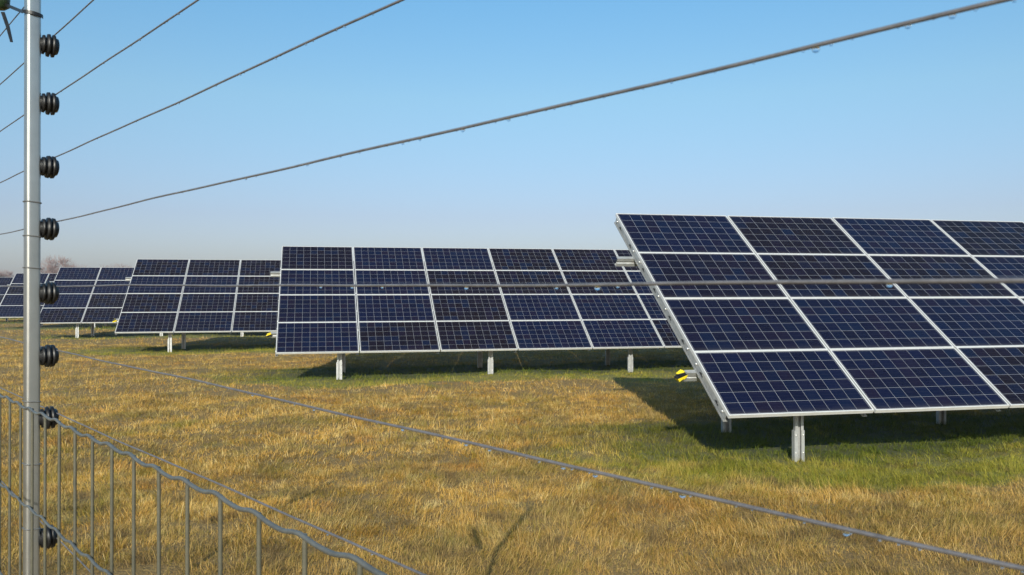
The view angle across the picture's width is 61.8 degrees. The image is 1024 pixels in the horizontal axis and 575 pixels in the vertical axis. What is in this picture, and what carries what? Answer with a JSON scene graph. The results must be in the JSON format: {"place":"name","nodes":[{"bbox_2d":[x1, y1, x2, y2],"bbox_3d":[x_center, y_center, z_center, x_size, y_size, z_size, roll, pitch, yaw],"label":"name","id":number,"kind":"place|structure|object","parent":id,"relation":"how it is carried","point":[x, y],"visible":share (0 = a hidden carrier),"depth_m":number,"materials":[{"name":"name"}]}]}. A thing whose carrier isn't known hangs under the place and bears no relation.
{"place":"outdoors","nodes":[
{"label":"outdoors","id":0,"kind":"place"},
{"bbox_2d":[0,318,1023,574],"bbox_3d":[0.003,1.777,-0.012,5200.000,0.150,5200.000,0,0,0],"label":"ground","id":1,"kind":"structure","parent":0,"point":[386,456],"depth_m":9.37,"materials":[{"name":"plant"}]},
{"bbox_2d":[0,277,13,320],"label":"solar table","id":2,"kind":"object","parent":1,"relation":"on","point":[4,281],"visible":0.02,"depth_m":56.08,"materials":[{"name":"glass"}]},
{"bbox_2d":[0,269,13,276],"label":"bare tree","id":3,"kind":"object","parent":1,"relation":"on","point":[5,274],"visible":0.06,"depth_m":179.61,"materials":[{"name":"brown plant"}]},
{"bbox_2d":[22,0,59,574],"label":"fence post","id":4,"kind":"object","parent":1,"relation":"on","point":[37,166],"visible":0.94,"depth_m":1.12,"materials":[{"name":"grey metal"}]},
{"bbox_2d":[0,7,23,35],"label":"electric wire","id":5,"kind":"object","parent":4,"relation":"attached to","point":[11,21],"visible":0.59,"depth_m":1.35,"materials":[{"name":"grey metal"}]},
{"bbox_2d":[1,3,42,41],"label":"cable tie","id":6,"kind":"object","parent":4,"relation":"attached to","point":[20,11],"visible":1,"depth_m":1.18,"materials":[{"name":"black plastic"}]},
{"bbox_2d":[0,0,9,10],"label":"stake","id":7,"kind":"object","parent":6,"relation":"attached to","point":[3,7],"visible":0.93,"depth_m":1.22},
{"bbox_2d":[1,481,89,571],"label":"electric wire","id":8,"kind":"object","parent":4,"relation":"attached to","point":[68,549],"visible":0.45,"depth_m":1.09,"materials":[{"name":"grey metal"}]},
{"bbox_2d":[0,0,93,84],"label":"electric wire","id":9,"kind":"object","parent":4,"relation":"attached to","point":[89,3],"visible":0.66,"depth_m":1.11,"materials":[{"name":"grey metal"}]},
{"bbox_2d":[0,0,198,131],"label":"electric wire","id":10,"kind":"object","parent":4,"relation":"attached to","point":[167,20],"visible":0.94,"depth_m":0.91,"materials":[{"name":"grey metal"}]},
{"bbox_2d":[0,0,403,182],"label":"electric wire","id":11,"kind":"object","parent":4,"relation":"attached to","point":[317,37],"visible":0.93,"depth_m":0.68,"materials":[{"name":"grey metal"}]},
{"bbox_2d":[0,387,425,574],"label":"electric wire","id":12,"kind":"object","parent":4,"relation":"attached to","point":[337,536],"visible":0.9,"depth_m":0.66,"materials":[{"name":"grey metal"}]},
{"bbox_2d":[0,0,1016,234],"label":"electric wire","id":13,"kind":"object","parent":4,"relation":"attached to","point":[907,24],"visible":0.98,"depth_m":0.37,"materials":[{"name":"grey metal"}]},
{"bbox_2d":[0,337,1023,572],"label":"electric wire","id":14,"kind":"object","parent":4,"relation":"attached to","point":[847,531],"visible":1,"depth_m":0.36,"materials":[{"name":"grey metal"}]},
{"bbox_2d":[0,278,1023,289],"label":"electric wire","id":15,"kind":"object","parent":4,"relation":"attached to","point":[887,282],"visible":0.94,"depth_m":0.37,"materials":[{"name":"grey metal"}]},
{"bbox_2d":[0,273,106,327],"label":"solar table","id":16,"kind":"object","parent":1,"relation":"on","point":[11,305],"visible":0.07,"depth_m":45.24,"materials":[{"name":"glass"}]},
{"bbox_2d":[40,254,78,275],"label":"bare tree","id":17,"kind":"object","parent":1,"relation":"on","point":[54,268],"visible":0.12,"depth_m":139.44,"materials":[{"name":"brown plant"}]},
{"bbox_2d":[100,263,131,266],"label":"bare tree","id":18,"kind":"object","parent":1,"relation":"on","point":[116,265],"depth_m":190.31,"materials":[{"name":"brown plant"}]},
{"bbox_2d":[40,267,249,337],"bbox_3d":[-9.636,0.752,37.968,20.414,3.309,3.334,0,0,-13],"label":"solar table","id":19,"kind":"object","parent":1,"relation":"on","point":[95,304],"visible":0.12,"depth_m":35.95,"materials":[{"name":"glass"}]},
{"bbox_2d":[0,393,387,574],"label":"wire fence","id":20,"kind":"object","parent":1,"relation":"on","point":[307,540],"visible":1,"depth_m":0.80,"materials":[{"name":"grey metal"}]},
{"bbox_2d":[112,259,511,351],"bbox_3d":[-2.521,0.681,29.409,20.414,3.311,3.334,0,0,-13],"label":"solar table","id":21,"kind":"object","parent":1,"relation":"on","point":[171,310],"visible":0.2,"depth_m":27.48,"materials":[{"name":"glass"}]},
{"bbox_2d":[266,246,681,379],"bbox_3d":[4.609,0.632,21.011,20.414,3.271,3.333,0,0,-13],"label":"solar table","id":22,"kind":"object","parent":1,"relation":"on","point":[315,320],"visible":0.48,"depth_m":19.46,"materials":[{"name":"glass"}]},
{"bbox_2d":[614,213,1023,461],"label":"solar table","id":23,"kind":"object","parent":1,"relation":"on","point":[798,352],"visible":0.96,"depth_m":10.44,"materials":[{"name":"glass"}]},
{"bbox_2d":[0,0,1023,276],"label":"sky","id":24,"kind":"structure","parent":0,"point":[925,120],"materials":[{"name":"blue"}]}
]}

